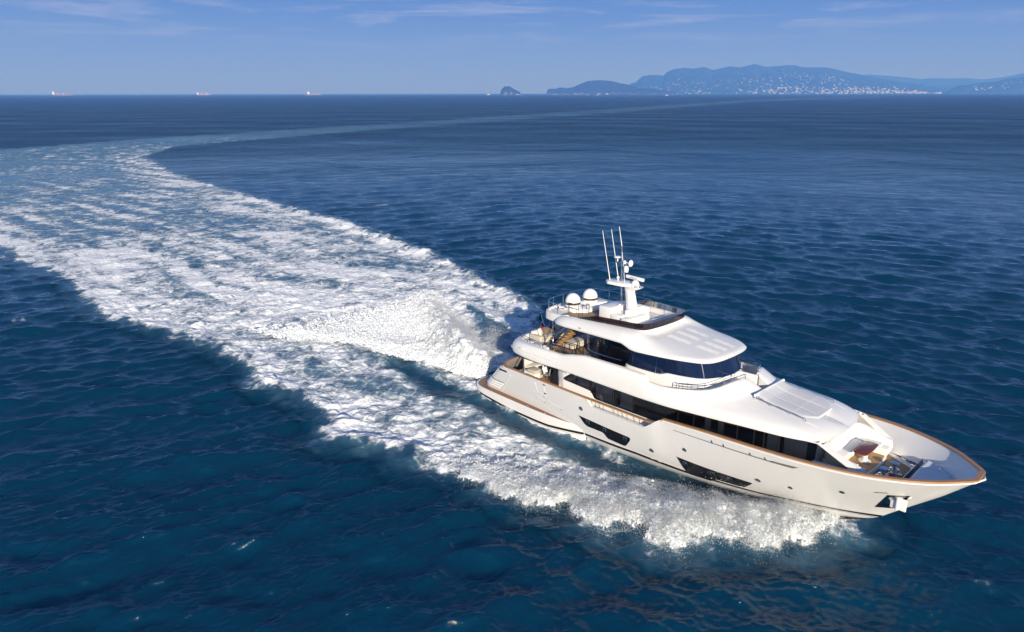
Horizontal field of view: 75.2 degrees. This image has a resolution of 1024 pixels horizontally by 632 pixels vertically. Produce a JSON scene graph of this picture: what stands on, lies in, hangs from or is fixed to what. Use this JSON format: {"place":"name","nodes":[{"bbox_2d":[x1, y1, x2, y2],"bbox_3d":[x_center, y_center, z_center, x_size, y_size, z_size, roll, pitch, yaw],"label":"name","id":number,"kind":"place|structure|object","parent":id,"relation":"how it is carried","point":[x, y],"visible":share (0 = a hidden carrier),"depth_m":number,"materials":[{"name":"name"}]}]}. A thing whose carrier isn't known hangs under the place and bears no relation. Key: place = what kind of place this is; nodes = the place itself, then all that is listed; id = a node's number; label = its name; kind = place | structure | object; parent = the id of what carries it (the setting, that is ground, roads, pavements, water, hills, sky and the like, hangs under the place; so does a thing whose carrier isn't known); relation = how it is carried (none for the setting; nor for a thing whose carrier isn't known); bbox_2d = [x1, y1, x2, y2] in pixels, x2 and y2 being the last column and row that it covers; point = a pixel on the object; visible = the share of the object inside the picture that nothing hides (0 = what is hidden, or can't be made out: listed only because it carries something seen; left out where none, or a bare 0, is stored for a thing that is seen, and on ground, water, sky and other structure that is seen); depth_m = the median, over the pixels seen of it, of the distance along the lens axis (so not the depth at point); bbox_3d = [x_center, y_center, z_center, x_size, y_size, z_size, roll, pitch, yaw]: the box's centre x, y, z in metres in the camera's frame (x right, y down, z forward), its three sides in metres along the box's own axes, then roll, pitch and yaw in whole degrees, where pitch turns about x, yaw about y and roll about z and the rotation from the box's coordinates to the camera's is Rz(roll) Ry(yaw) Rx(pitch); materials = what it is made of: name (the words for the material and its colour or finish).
{"place":"outdoors","nodes":[
{"label":"outdoors","id":0,"kind":"place"},
{"bbox_2d":[500,86,519,94],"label":"islet","id":1,"kind":"object","parent":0,"point":[507,90],"visible":0.94,"depth_m":7850.44,"materials":[{"name":"blue stone"}]},
{"bbox_2d":[0,94,1023,631],"bbox_3d":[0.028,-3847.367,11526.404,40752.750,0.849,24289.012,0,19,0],"label":"sea","id":2,"kind":"structure","parent":0,"point":[862,252],"depth_m":52.31,"materials":[{"name":"liquid"}]},
{"bbox_2d":[52,91,72,95],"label":"cargo ship","id":3,"kind":"object","parent":2,"relation":"on","point":[55,94],"visible":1,"depth_m":7575.85,"materials":[{"name":"white paint"}]},
{"bbox_2d":[0,113,917,582],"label":"wake foam","id":4,"kind":"object","parent":2,"relation":"on","point":[126,235],"visible":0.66,"depth_m":61.64,"materials":[{"name":"liquid"}]},
{"bbox_2d":[251,287,521,378],"bbox_3d":[-8.673,-0.888,54.624,19.498,5.281,23.810,-16,24,-39],"label":"stern spray","id":5,"kind":"object","parent":4,"relation":"on","point":[429,327],"visible":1,"depth_m":54.37,"materials":[{"name":"liquid"}]},
{"bbox_2d":[421,446,856,569],"bbox_3d":[5.029,7.746,31.720,21.478,3.303,6.782,7,20,20],"label":"bow spray","id":6,"kind":"object","parent":2,"relation":"on","point":[674,522],"visible":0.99,"depth_m":30.66,"materials":[{"name":"liquid"}]},
{"bbox_2d":[477,227,985,518],"bbox_3d":[8.928,2.027,35.849,7.300,12.883,28.673,-15,21,-41],"label":"motor yacht","id":7,"kind":"object","parent":2,"relation":"on","point":[674,389],"visible":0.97,"depth_m":32.93,"materials":[{"name":"white paint"}]},
{"bbox_2d":[527,367,542,377],"bbox_3d":[1.458,3.644,42.431,0.690,0.560,0.770,-15,21,-41],"label":"cockpit pouf","id":8,"kind":"object","parent":7,"relation":"on","point":[535,372],"visible":0.86,"depth_m":42.22,"materials":[{"name":"white fabric"}]},
{"bbox_2d":[524,358,551,369],"bbox_3d":[2.268,2.923,44.220,3.400,0.950,0.870,-15,21,-41],"label":"cockpit sofa","id":9,"kind":"object","parent":7,"relation":"on","point":[528,363],"visible":0.23,"depth_m":43.30,"materials":[{"name":"white fabric"}]},
{"bbox_2d":[539,312,544,327],"bbox_3d":[2.019,0.386,43.134,0.235,1.264,0.614,-15,21,-41],"label":"ensign flag","id":10,"kind":"object","parent":7,"relation":"attached to","point":[542,322],"visible":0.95,"depth_m":43.17,"materials":[{"name":"fabric"}]},
{"bbox_2d":[541,368,553,381],"bbox_3d":[2.263,3.635,41.781,0.655,0.920,0.590,10,19,32],"label":"deck chair","id":11,"kind":"object","parent":7,"relation":"on","point":[549,373],"visible":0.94,"depth_m":41.65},
{"bbox_2d":[529,325,576,342],"bbox_3d":[2.684,1.027,42.577,3.480,0.640,1.020,-15,21,-41],"label":"deck sofa","id":12,"kind":"object","parent":7,"relation":"on","point":[536,336],"visible":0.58,"depth_m":41.81,"materials":[{"name":"beige fabric"}]},
{"bbox_2d":[538,328,542,335],"bbox_3d":[1.779,1.004,41.870,0.180,0.480,0.480,-16,6,33],"label":"throw cushion","id":13,"kind":"object","parent":12,"relation":"on","point":[540,332],"visible":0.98,"depth_m":41.75,"materials":[{"name":"beige fabric"}]},
{"bbox_2d":[543,327,550,333],"bbox_3d":[2.213,0.927,42.125,0.480,0.480,0.180,-7,-7,-22],"label":"throw cushion","id":14,"kind":"object","parent":12,"relation":"on","point":[546,330],"visible":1,"depth_m":42.05,"materials":[{"name":"brown fabric"}]},
{"bbox_2d":[554,323,560,329],"bbox_3d":[2.967,0.691,42.926,0.480,0.480,0.180,-10,-3,-30],"label":"throw cushion","id":15,"kind":"object","parent":12,"relation":"on","point":[557,327],"visible":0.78,"depth_m":42.82,"materials":[{"name":"fabric"}]},
{"bbox_2d":[563,334,595,348],"bbox_3d":[4.175,1.578,41.178,2.170,0.360,0.860,-15,21,-41],"label":"daybed","id":16,"kind":"object","parent":7,"relation":"on","point":[580,340],"visible":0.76,"depth_m":40.82,"materials":[{"name":"beige fabric"}]},
{"bbox_2d":[579,415,630,446],"bbox_3d":[5.139,6.429,36.889,0.278,0.869,3.743,-17,25,-40],"label":"hull window","id":17,"kind":"structure","parent":7,"relation":"in","point":[619,438],"depth_m":36.63,"materials":[{"name":"black glass"}]},
{"bbox_2d":[676,456,753,487],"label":"hull window","id":18,"kind":"structure","parent":7,"relation":"in","point":[691,468],"depth_m":32.88,"materials":[{"name":"black glass"}]},
{"bbox_2d":[0,0,1023,94],"label":"sky","id":19,"kind":"structure","parent":0,"point":[47,46],"materials":[{"name":"blue"}]},
{"bbox_2d":[546,80,675,94],"bbox_3d":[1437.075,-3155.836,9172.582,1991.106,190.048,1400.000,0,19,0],"label":"island","id":20,"kind":"structure","parent":0,"point":[599,87],"depth_m":8800.69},
{"bbox_2d":[630,64,949,93],"bbox_3d":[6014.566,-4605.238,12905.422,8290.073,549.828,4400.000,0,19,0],"label":"hills","id":21,"kind":"structure","parent":0,"point":[693,78],"depth_m":11741.92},
{"bbox_2d":[677,85,944,93],"bbox_3d":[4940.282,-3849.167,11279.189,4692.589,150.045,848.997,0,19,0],"label":"shore town","id":22,"kind":"object","parent":21,"relation":"on","point":[871,91],"visible":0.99,"depth_m":10985.42,"materials":[{"name":"paint"}]},
{"bbox_2d":[865,73,1023,89],"bbox_3d":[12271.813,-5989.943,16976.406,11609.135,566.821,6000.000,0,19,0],"label":"hills","id":23,"kind":"structure","parent":0,"point":[948,83],"depth_m":16384.03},
{"bbox_2d":[948,77,1023,93],"bbox_3d":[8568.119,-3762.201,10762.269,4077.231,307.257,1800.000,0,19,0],"label":"headland","id":24,"kind":"structure","parent":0,"point":[1013,85],"depth_m":10260.76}
]}

